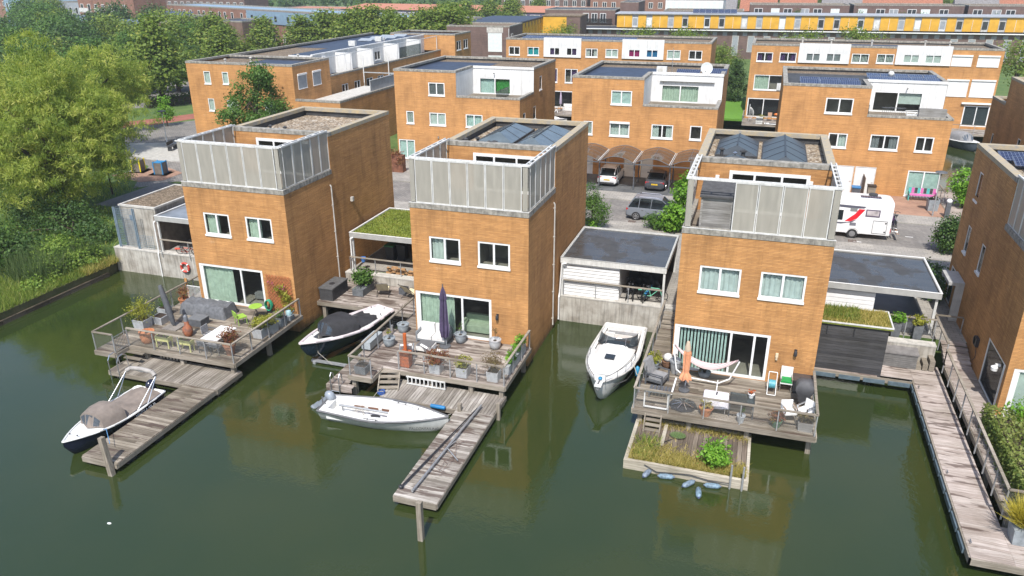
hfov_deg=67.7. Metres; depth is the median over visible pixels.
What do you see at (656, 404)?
timber deck
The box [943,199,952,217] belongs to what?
bollard light
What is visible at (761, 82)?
window
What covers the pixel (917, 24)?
window
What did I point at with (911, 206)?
forecourt
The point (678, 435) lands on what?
landing net
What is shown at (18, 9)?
broadleaf tree
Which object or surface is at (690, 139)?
window
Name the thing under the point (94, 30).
broadleaf tree
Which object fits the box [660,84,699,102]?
sliding door
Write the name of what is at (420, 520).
mooring post
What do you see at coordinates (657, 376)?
armchair
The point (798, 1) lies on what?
gabled house
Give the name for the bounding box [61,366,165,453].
motor sloop
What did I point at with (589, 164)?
front door
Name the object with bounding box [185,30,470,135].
apartment block
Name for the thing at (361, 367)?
planter
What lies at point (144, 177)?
pavement
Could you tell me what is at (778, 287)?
window
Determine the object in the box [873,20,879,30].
window
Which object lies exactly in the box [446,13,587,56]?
corner block
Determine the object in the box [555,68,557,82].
window
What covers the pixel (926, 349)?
quay wall
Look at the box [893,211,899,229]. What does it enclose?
bicycle
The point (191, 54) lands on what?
broadleaf tree
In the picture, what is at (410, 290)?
canvas chair
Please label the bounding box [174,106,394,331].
house
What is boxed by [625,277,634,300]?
bicycle
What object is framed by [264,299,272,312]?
garden hose
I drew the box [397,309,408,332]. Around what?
glazed pot
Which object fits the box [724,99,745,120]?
lawn
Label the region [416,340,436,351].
footstool
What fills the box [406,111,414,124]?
window
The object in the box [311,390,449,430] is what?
motorboat
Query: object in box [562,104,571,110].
garden sofa
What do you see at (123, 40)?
broadleaf tree
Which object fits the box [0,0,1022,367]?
ground
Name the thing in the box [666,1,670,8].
window
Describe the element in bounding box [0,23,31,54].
broadleaf tree
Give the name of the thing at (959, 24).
window
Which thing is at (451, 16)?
lime tree
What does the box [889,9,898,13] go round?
window
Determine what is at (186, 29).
broadleaf tree
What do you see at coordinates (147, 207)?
concrete shed
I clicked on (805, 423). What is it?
planter crate
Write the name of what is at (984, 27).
window
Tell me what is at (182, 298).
terracotta pot
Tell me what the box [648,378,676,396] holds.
lounger frame
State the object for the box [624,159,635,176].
front door
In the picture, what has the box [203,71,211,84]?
window
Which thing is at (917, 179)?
window
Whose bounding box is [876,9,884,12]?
window
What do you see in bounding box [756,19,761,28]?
window
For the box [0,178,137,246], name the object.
verge grass
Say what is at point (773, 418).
planter
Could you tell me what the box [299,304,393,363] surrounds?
sloop on lift
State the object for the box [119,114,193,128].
cycle path
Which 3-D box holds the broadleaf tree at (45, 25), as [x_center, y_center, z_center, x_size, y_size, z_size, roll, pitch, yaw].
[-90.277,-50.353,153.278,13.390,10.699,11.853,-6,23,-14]
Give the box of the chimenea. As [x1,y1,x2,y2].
[182,315,192,336]
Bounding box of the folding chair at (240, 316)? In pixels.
[232,311,247,323]
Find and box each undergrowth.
[0,184,122,260]
[0,214,26,271]
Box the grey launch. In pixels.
[948,130,979,151]
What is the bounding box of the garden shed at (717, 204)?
[699,180,735,229]
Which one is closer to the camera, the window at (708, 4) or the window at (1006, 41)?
the window at (1006, 41)
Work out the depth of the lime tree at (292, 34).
143.76 m
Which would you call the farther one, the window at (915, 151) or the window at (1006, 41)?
the window at (1006, 41)
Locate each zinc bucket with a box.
[670,354,681,373]
[737,406,745,423]
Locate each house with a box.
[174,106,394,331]
[223,18,272,49]
[393,55,555,159]
[407,116,588,365]
[506,33,716,108]
[571,48,729,179]
[672,128,844,382]
[725,0,737,8]
[739,0,777,11]
[744,37,1005,129]
[775,66,953,197]
[780,0,816,2]
[821,0,862,3]
[863,0,902,2]
[903,0,942,3]
[942,143,1023,417]
[952,0,998,3]
[982,77,1023,144]
[999,0,1023,3]
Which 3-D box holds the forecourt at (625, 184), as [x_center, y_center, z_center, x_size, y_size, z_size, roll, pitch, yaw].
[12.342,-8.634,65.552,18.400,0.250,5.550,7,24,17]
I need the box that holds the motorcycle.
[634,271,658,287]
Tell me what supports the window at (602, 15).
in the brown block at (601, 15)
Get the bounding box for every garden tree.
[212,58,292,126]
[946,166,971,207]
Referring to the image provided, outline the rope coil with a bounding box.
[377,389,385,395]
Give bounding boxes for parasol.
[158,285,183,330]
[439,284,450,348]
[559,93,561,110]
[678,341,691,392]
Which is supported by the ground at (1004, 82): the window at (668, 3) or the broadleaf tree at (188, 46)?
the broadleaf tree at (188, 46)
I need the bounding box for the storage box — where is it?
[883,344,919,368]
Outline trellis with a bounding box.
[265,274,295,313]
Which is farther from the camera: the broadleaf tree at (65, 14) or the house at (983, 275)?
the broadleaf tree at (65, 14)
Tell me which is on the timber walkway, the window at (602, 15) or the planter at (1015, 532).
the planter at (1015, 532)
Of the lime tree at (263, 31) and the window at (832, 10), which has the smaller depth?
the lime tree at (263, 31)
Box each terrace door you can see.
[256,138,292,173]
[473,153,538,193]
[729,170,810,215]
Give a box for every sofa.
[179,296,238,320]
[255,282,263,298]
[415,321,452,344]
[461,312,488,333]
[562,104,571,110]
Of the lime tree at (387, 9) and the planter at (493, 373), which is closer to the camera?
the planter at (493, 373)
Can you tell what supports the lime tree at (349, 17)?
on the ground at (1004, 82)
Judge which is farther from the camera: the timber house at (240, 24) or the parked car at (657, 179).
the timber house at (240, 24)
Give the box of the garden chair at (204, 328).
[200,323,215,335]
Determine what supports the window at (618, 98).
in the house at (676, 108)
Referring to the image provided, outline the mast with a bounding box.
[398,404,481,491]
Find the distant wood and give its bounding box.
[268,0,779,6]
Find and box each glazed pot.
[383,328,394,346]
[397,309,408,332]
[454,323,466,343]
[488,328,500,349]
[648,350,662,369]
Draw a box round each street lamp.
[157,110,167,141]
[931,171,947,215]
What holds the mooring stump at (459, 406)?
on the jetty at (432, 489)
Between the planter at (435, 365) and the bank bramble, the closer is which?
the planter at (435, 365)
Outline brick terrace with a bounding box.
[167,3,481,43]
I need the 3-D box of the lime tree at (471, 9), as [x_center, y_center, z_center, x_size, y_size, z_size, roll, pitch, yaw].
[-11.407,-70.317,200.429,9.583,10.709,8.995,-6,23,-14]
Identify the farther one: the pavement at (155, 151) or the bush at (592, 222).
the pavement at (155, 151)
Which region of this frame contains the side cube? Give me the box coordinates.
[399,286,408,294]
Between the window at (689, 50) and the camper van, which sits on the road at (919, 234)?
the camper van
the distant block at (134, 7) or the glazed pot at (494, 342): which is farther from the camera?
the distant block at (134, 7)
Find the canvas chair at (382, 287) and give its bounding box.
[375,283,389,296]
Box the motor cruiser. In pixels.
[586,322,646,398]
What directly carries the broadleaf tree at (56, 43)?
on the ground at (1004, 82)
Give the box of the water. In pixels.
[0,116,1022,575]
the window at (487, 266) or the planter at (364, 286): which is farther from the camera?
the planter at (364, 286)
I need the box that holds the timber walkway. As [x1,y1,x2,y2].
[814,365,1023,575]
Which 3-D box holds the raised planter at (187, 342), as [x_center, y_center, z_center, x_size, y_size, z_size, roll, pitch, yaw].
[-16.377,2.804,38.326,0.800,0.723,0.340,7,24,17]
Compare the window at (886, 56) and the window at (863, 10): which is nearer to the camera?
the window at (886, 56)
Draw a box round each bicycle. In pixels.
[175,244,193,253]
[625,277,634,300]
[628,278,637,300]
[637,283,667,300]
[639,278,648,300]
[642,280,656,302]
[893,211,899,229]
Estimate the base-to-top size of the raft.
1.700 m
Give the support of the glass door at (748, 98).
in the row house at (970, 72)
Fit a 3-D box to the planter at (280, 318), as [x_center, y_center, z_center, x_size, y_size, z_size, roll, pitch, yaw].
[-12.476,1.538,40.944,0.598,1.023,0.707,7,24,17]
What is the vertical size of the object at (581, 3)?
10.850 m
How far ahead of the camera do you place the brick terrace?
185.27 m
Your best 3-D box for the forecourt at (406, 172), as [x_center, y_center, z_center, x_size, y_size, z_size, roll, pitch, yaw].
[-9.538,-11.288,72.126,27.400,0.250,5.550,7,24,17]
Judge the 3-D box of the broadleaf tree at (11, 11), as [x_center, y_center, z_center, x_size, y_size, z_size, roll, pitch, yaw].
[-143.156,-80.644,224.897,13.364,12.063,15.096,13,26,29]
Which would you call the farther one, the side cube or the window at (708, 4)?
the window at (708, 4)
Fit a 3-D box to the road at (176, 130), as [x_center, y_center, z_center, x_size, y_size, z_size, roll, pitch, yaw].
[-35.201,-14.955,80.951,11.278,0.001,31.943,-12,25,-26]
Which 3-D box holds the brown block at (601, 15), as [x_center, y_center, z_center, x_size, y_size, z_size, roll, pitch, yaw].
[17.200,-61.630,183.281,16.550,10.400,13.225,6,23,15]
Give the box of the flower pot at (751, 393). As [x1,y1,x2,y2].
[748,389,755,398]
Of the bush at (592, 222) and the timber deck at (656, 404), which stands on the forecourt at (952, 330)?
the bush at (592, 222)
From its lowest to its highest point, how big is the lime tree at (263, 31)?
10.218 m
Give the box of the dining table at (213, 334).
[200,325,236,353]
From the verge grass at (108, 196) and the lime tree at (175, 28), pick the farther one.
the lime tree at (175, 28)
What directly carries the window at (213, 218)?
in the house at (296, 196)
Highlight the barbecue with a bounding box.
[795,377,813,403]
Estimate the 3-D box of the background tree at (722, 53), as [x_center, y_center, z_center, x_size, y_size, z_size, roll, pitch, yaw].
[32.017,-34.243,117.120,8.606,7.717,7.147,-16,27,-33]
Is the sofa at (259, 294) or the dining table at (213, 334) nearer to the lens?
the dining table at (213, 334)
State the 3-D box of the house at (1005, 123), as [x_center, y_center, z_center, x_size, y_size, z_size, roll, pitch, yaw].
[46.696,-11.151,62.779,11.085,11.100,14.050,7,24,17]
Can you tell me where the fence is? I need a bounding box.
[112,197,154,248]
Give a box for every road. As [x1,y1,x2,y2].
[120,121,196,187]
[126,78,189,108]
[148,11,213,17]
[177,179,956,250]
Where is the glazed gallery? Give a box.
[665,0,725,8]
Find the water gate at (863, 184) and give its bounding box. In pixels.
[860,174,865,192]
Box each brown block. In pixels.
[545,7,619,25]
[620,0,644,10]
[664,8,743,11]
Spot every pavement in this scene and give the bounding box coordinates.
[113,168,181,181]
[116,142,179,161]
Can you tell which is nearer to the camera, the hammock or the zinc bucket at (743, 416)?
the zinc bucket at (743, 416)
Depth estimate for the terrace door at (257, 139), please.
44.48 m
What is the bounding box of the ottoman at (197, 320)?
[188,313,209,326]
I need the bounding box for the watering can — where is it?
[285,310,294,320]
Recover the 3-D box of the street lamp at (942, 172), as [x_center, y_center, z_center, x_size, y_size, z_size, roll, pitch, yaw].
[31.551,-6.989,56.676,0.840,3.500,0.840,7,24,17]
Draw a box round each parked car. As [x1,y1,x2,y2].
[600,164,624,184]
[626,192,673,219]
[644,169,670,189]
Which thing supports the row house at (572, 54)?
on the ground at (1004, 82)
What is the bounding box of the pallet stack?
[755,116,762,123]
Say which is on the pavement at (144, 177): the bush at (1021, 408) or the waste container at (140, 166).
the waste container at (140, 166)
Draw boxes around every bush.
[585,179,612,226]
[585,218,596,226]
[641,210,681,230]
[655,170,687,231]
[696,436,735,472]
[922,256,950,303]
[928,212,960,254]
[1003,393,1023,420]
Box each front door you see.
[587,156,592,173]
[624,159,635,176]
[640,159,652,177]
[838,165,854,191]
[853,166,876,192]
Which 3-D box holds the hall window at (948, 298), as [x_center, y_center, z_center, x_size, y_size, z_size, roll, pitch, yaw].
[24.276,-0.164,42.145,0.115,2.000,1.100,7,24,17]
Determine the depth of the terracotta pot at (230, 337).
37.72 m
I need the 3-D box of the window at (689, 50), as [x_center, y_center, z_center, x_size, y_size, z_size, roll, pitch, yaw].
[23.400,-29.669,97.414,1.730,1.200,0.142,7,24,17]
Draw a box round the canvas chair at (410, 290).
[398,284,414,296]
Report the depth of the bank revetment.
46.81 m
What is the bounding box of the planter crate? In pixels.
[797,412,814,432]
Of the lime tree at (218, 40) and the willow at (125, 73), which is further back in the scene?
the lime tree at (218, 40)
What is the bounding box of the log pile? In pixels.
[386,266,413,275]
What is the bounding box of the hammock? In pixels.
[673,344,739,390]
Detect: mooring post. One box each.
[97,436,115,476]
[415,500,424,541]
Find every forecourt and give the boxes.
[168,236,966,342]
[392,160,409,174]
[586,173,681,196]
[891,196,949,217]
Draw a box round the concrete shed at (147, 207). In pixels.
[118,184,184,248]
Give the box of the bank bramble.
[18,230,106,293]
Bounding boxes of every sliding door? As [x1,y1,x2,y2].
[199,263,265,308]
[416,290,491,340]
[479,77,510,94]
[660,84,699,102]
[672,324,770,380]
[871,91,923,112]
[1003,369,1023,417]
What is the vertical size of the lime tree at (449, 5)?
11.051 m
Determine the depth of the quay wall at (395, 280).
46.18 m
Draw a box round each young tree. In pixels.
[92,136,130,194]
[153,94,180,125]
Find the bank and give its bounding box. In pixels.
[0,246,118,320]
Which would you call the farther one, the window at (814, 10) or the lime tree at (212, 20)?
the window at (814, 10)
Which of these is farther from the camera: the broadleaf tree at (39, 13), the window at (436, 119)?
the broadleaf tree at (39, 13)
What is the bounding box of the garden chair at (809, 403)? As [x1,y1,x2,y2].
[795,398,814,417]
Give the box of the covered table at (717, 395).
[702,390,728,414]
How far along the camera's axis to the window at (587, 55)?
101.40 m
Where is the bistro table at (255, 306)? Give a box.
[248,303,261,317]
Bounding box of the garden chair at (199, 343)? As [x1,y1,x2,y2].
[196,340,213,354]
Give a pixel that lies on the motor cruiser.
(614, 354)
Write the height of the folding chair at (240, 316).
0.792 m
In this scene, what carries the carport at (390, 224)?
on the forecourt at (952, 330)
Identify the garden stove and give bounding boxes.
[399,333,412,367]
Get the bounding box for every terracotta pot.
[138,328,154,343]
[176,282,188,303]
[216,325,240,355]
[699,399,713,416]
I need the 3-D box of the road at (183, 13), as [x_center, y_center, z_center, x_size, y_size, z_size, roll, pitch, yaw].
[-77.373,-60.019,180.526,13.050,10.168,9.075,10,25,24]
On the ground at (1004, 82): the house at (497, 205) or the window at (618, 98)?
the house at (497, 205)
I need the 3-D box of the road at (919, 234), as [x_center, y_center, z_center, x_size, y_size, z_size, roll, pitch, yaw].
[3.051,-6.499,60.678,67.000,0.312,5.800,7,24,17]
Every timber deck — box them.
[91,275,302,373]
[317,280,415,317]
[326,297,531,405]
[555,106,571,116]
[631,300,818,453]
[741,110,775,126]
[915,314,1023,527]
[937,185,963,217]
[951,124,984,136]
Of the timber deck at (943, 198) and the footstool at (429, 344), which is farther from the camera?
the timber deck at (943, 198)
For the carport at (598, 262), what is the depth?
43.32 m
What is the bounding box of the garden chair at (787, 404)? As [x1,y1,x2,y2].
[780,399,797,422]
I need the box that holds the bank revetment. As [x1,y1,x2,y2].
[0,272,109,325]
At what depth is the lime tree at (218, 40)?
122.89 m
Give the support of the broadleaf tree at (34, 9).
on the ground at (1004, 82)
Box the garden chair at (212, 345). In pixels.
[207,339,223,355]
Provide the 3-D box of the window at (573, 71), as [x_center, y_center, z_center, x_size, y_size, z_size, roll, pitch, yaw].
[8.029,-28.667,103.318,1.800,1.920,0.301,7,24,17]
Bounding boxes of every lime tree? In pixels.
[121,9,190,96]
[156,19,194,46]
[183,8,244,57]
[194,23,245,57]
[220,19,246,51]
[239,14,286,51]
[281,12,324,44]
[301,4,337,41]
[322,11,346,38]
[327,1,365,38]
[346,2,390,35]
[361,7,403,34]
[381,5,397,16]
[381,9,412,34]
[398,3,432,30]
[413,4,446,29]
[425,3,476,29]
[433,1,453,9]
[437,1,467,15]
[438,1,475,21]
[458,0,482,16]
[477,0,501,17]
[497,0,526,15]
[528,0,547,5]
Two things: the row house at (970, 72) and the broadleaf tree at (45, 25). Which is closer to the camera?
the row house at (970, 72)
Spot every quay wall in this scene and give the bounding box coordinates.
[114,244,198,280]
[345,269,413,287]
[558,294,675,332]
[887,336,936,360]
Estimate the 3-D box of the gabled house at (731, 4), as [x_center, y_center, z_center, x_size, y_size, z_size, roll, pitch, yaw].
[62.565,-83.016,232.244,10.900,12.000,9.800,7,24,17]
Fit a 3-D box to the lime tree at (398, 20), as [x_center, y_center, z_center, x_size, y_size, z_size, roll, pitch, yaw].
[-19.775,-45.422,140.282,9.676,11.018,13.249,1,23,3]
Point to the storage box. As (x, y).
(901, 356)
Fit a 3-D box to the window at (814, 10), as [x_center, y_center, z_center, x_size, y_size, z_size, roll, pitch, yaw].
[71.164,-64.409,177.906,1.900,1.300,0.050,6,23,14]
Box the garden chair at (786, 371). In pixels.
[779,366,793,392]
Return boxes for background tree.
[541,20,579,33]
[617,19,660,35]
[666,23,716,45]
[715,41,743,67]
[775,25,825,38]
[838,21,889,39]
[996,37,1023,86]
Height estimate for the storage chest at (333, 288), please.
0.790 m
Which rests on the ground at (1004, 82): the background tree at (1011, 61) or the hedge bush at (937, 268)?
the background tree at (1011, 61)
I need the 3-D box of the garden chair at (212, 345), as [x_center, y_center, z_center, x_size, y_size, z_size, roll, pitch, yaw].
[-14.689,2.871,37.953,0.540,0.872,0.603,7,24,17]
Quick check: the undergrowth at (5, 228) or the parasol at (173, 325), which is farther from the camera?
the undergrowth at (5, 228)
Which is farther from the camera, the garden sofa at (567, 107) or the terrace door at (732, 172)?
the garden sofa at (567, 107)
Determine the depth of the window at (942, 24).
150.97 m
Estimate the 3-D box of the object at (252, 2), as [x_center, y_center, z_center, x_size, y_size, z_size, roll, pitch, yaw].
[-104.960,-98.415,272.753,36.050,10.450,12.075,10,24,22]
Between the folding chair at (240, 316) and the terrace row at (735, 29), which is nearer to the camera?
the folding chair at (240, 316)
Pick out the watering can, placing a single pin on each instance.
(290, 316)
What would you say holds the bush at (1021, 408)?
on the timber deck at (969, 398)
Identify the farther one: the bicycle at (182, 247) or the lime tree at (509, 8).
the lime tree at (509, 8)
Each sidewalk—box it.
[392,174,945,225]
[394,201,951,261]
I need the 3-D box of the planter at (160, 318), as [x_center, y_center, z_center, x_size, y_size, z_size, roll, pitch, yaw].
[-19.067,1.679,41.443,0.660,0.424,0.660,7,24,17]
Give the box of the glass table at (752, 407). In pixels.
[728,392,754,419]
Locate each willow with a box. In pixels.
[0,26,163,217]
[0,42,159,157]
[98,77,139,103]
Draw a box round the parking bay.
[96,182,172,206]
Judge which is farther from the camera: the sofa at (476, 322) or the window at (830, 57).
the window at (830, 57)
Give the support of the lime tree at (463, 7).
on the ground at (1004, 82)
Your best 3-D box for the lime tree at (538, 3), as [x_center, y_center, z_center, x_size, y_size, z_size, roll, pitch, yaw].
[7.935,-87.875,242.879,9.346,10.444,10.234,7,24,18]
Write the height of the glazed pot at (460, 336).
1.082 m
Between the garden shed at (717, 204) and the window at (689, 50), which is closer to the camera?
the garden shed at (717, 204)
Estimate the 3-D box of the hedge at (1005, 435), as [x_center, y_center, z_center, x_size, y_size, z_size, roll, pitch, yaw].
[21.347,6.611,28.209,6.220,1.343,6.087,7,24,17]
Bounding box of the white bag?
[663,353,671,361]
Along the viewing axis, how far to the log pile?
46.65 m
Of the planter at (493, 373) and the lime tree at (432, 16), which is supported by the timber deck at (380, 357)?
the planter at (493, 373)
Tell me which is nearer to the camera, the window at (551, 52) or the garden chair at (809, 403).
the garden chair at (809, 403)
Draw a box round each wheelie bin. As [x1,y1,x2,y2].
[384,242,396,260]
[395,243,408,260]
[851,185,860,192]
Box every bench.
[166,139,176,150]
[907,187,935,199]
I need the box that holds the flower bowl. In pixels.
[698,367,710,377]
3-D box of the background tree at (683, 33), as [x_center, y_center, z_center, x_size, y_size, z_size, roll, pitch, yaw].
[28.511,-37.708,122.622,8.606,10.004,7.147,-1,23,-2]
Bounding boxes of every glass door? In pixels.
[746,98,778,117]
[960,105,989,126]
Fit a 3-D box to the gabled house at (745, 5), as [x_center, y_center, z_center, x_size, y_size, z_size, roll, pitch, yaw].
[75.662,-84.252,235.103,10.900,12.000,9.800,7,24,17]
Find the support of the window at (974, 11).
in the roof at (1012, 9)
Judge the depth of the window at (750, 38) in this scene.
157.44 m
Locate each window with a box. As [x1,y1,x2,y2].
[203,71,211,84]
[203,212,231,238]
[208,98,214,111]
[222,72,228,84]
[245,217,273,243]
[399,139,414,158]
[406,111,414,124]
[428,82,444,96]
[429,112,445,126]
[429,236,460,265]
[465,114,482,127]
[477,241,510,270]
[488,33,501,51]
[509,46,519,55]
[527,47,538,55]
[549,47,559,54]
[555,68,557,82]
[565,69,577,83]
[566,48,576,55]
[585,48,597,57]
[586,121,592,135]
[591,13,597,21]
[600,13,605,21]
[605,49,617,57]
[609,121,629,137]
[610,90,631,105]
[628,49,639,56]
[632,17,637,26]
[646,18,651,27]
[646,50,657,57]
[650,124,672,139]
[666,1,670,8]
[666,50,680,59]
[668,18,673,27]
[671,1,676,7]
[677,1,681,7]
[682,18,687,27]
[683,2,687,7]
[688,50,701,60]
[689,126,701,140]
[697,265,741,297]
[700,2,704,7]
[704,18,709,27]
[706,2,710,7]
[712,2,716,8]
[717,2,722,8]
[718,18,724,28]
[731,36,738,55]
[741,19,746,28]
[746,36,754,51]
[753,75,781,90]
[754,8,762,11]
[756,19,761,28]
[756,52,772,61]
[757,272,806,304]
[771,8,779,12]
[779,19,784,28]
[779,52,796,62]
[783,8,791,12]
[794,19,800,29]
[800,9,808,12]
[805,53,820,60]
[813,9,821,12]
[817,19,823,29]
[824,98,853,114]
[825,53,841,61]
[828,133,847,148]
[830,9,839,12]
[833,20,839,29]
[850,54,869,63]
[857,20,863,29]
[858,9,866,12]
[868,134,899,151]
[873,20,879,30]
[875,54,894,63]
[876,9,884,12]
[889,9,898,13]
[897,20,904,30]
[902,54,919,62]
[903,170,939,197]
[907,9,916,13]
[913,20,920,30]
[913,137,934,153]
[921,9,929,13]
[924,55,941,63]
[938,21,945,30]
[939,9,948,13]
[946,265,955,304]
[955,21,962,31]
[961,225,971,255]
[972,172,983,203]
[973,10,982,13]
[974,244,985,276]
[978,338,1005,404]
[980,21,988,31]
[991,10,1001,13]
[997,21,1005,31]
[1003,40,1011,61]
[1006,10,1015,14]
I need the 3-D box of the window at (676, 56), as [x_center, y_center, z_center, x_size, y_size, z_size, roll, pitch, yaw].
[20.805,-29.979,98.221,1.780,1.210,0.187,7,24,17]
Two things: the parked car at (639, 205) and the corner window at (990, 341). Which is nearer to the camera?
the corner window at (990, 341)
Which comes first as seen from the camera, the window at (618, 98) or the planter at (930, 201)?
the planter at (930, 201)
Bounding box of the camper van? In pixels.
[836,191,898,237]
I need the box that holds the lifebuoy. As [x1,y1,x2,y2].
[180,262,189,272]
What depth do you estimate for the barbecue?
32.81 m
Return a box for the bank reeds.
[0,231,109,284]
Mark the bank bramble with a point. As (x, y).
(59, 240)
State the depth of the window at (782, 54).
94.29 m
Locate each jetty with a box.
[82,352,242,468]
[379,378,506,509]
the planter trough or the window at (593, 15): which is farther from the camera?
the window at (593, 15)
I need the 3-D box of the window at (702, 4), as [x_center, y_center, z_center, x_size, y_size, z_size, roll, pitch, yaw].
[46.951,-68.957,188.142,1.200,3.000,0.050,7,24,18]
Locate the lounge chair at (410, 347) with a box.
[399,343,414,359]
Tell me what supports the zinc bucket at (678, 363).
on the timber deck at (656, 404)
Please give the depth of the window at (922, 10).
173.00 m
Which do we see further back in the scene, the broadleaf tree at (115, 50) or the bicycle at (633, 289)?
the broadleaf tree at (115, 50)
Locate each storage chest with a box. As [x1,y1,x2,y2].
[318,276,347,300]
[792,373,813,393]
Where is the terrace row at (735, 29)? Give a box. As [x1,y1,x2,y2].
[586,9,1023,64]
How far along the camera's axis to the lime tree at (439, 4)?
184.74 m
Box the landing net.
[657,431,685,444]
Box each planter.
[122,293,157,328]
[152,312,168,324]
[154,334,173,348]
[156,298,171,312]
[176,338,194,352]
[249,314,271,338]
[265,311,278,333]
[273,308,286,326]
[349,266,376,296]
[354,359,369,374]
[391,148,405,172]
[420,346,449,374]
[453,354,472,378]
[478,348,507,382]
[767,411,785,427]
[867,184,876,193]
[890,311,907,336]
[908,314,930,339]
[926,195,939,210]
[993,490,1023,546]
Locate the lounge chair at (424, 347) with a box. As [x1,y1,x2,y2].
[420,344,445,360]
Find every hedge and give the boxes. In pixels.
[144,91,191,108]
[978,402,1023,507]
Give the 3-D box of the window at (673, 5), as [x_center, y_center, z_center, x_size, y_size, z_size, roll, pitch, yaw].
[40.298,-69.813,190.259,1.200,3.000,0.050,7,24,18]
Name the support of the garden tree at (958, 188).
on the ground at (1004, 82)
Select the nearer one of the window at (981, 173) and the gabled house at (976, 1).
the window at (981, 173)
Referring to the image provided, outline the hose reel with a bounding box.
[766,371,777,395]
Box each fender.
[430,404,445,409]
[642,469,651,477]
[657,473,674,479]
[681,479,694,487]
[696,486,701,498]
[703,482,720,488]
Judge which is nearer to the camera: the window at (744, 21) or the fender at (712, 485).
the fender at (712, 485)
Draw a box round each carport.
[153,203,191,276]
[349,207,412,276]
[558,226,678,318]
[587,143,607,161]
[598,145,640,186]
[632,147,674,189]
[668,149,699,192]
[825,249,942,341]
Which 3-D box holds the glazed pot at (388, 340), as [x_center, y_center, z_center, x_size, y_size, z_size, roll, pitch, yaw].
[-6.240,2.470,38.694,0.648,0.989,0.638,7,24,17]
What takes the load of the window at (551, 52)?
in the row house at (572, 54)
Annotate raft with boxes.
[623,415,750,491]
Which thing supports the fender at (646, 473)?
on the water
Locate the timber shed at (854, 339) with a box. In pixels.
[814,302,894,376]
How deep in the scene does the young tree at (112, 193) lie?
63.41 m
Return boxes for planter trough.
[504,333,526,374]
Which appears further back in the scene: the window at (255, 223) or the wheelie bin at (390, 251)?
the wheelie bin at (390, 251)
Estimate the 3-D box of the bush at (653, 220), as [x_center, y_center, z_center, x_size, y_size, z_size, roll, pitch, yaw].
[10.629,-4.705,54.400,2.918,1.680,2.174,7,24,17]
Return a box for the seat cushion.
[781,376,791,383]
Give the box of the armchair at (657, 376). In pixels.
[643,355,669,388]
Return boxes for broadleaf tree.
[0,14,35,38]
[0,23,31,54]
[0,42,28,68]
[1,0,42,26]
[4,32,64,58]
[11,0,56,20]
[11,30,69,53]
[13,1,69,24]
[14,0,81,25]
[29,7,84,31]
[30,0,68,11]
[30,9,77,37]
[31,4,82,26]
[38,17,109,51]
[40,14,110,46]
[55,44,111,82]
[62,32,129,59]
[77,0,134,25]
[83,12,136,44]
[87,36,131,63]
[108,26,140,56]
[111,18,163,43]
[130,1,173,18]
[144,7,190,20]
[147,32,201,67]
[155,44,204,91]
[163,9,208,28]
[174,16,202,53]
[943,0,953,3]
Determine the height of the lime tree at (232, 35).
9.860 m
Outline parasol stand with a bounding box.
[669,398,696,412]
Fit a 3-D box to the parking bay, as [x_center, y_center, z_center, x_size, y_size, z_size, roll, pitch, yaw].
[-29.341,-7.550,63.353,6.000,0.215,7.300,7,24,17]
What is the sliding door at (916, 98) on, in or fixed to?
in the house at (887, 131)
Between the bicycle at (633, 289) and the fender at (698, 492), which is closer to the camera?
the fender at (698, 492)
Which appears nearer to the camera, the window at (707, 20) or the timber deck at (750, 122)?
the timber deck at (750, 122)
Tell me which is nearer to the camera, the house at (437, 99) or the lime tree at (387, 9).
the house at (437, 99)
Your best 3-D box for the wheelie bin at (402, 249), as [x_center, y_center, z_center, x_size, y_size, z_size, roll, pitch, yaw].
[-7.019,-2.329,48.965,0.660,1.070,0.690,7,24,17]
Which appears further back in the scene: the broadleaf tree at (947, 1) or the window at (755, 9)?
the broadleaf tree at (947, 1)
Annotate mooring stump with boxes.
[457,402,461,411]
[496,402,500,420]
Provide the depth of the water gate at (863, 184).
61.77 m
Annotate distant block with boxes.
[3,0,60,25]
[61,1,79,14]
[77,0,165,17]
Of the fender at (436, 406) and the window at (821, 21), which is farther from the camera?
the window at (821, 21)
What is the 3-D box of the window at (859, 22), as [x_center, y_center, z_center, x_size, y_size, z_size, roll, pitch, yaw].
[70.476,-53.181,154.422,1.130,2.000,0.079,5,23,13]
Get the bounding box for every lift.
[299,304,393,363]
[311,325,393,366]
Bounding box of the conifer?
[726,58,748,101]
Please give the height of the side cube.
0.415 m
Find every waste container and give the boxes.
[129,158,151,172]
[149,160,171,175]
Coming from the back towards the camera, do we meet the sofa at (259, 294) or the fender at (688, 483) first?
the sofa at (259, 294)
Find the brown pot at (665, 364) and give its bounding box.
[662,358,670,368]
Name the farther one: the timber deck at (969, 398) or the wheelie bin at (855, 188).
the wheelie bin at (855, 188)
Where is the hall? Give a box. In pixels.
[293,3,575,16]
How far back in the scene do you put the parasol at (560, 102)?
102.84 m

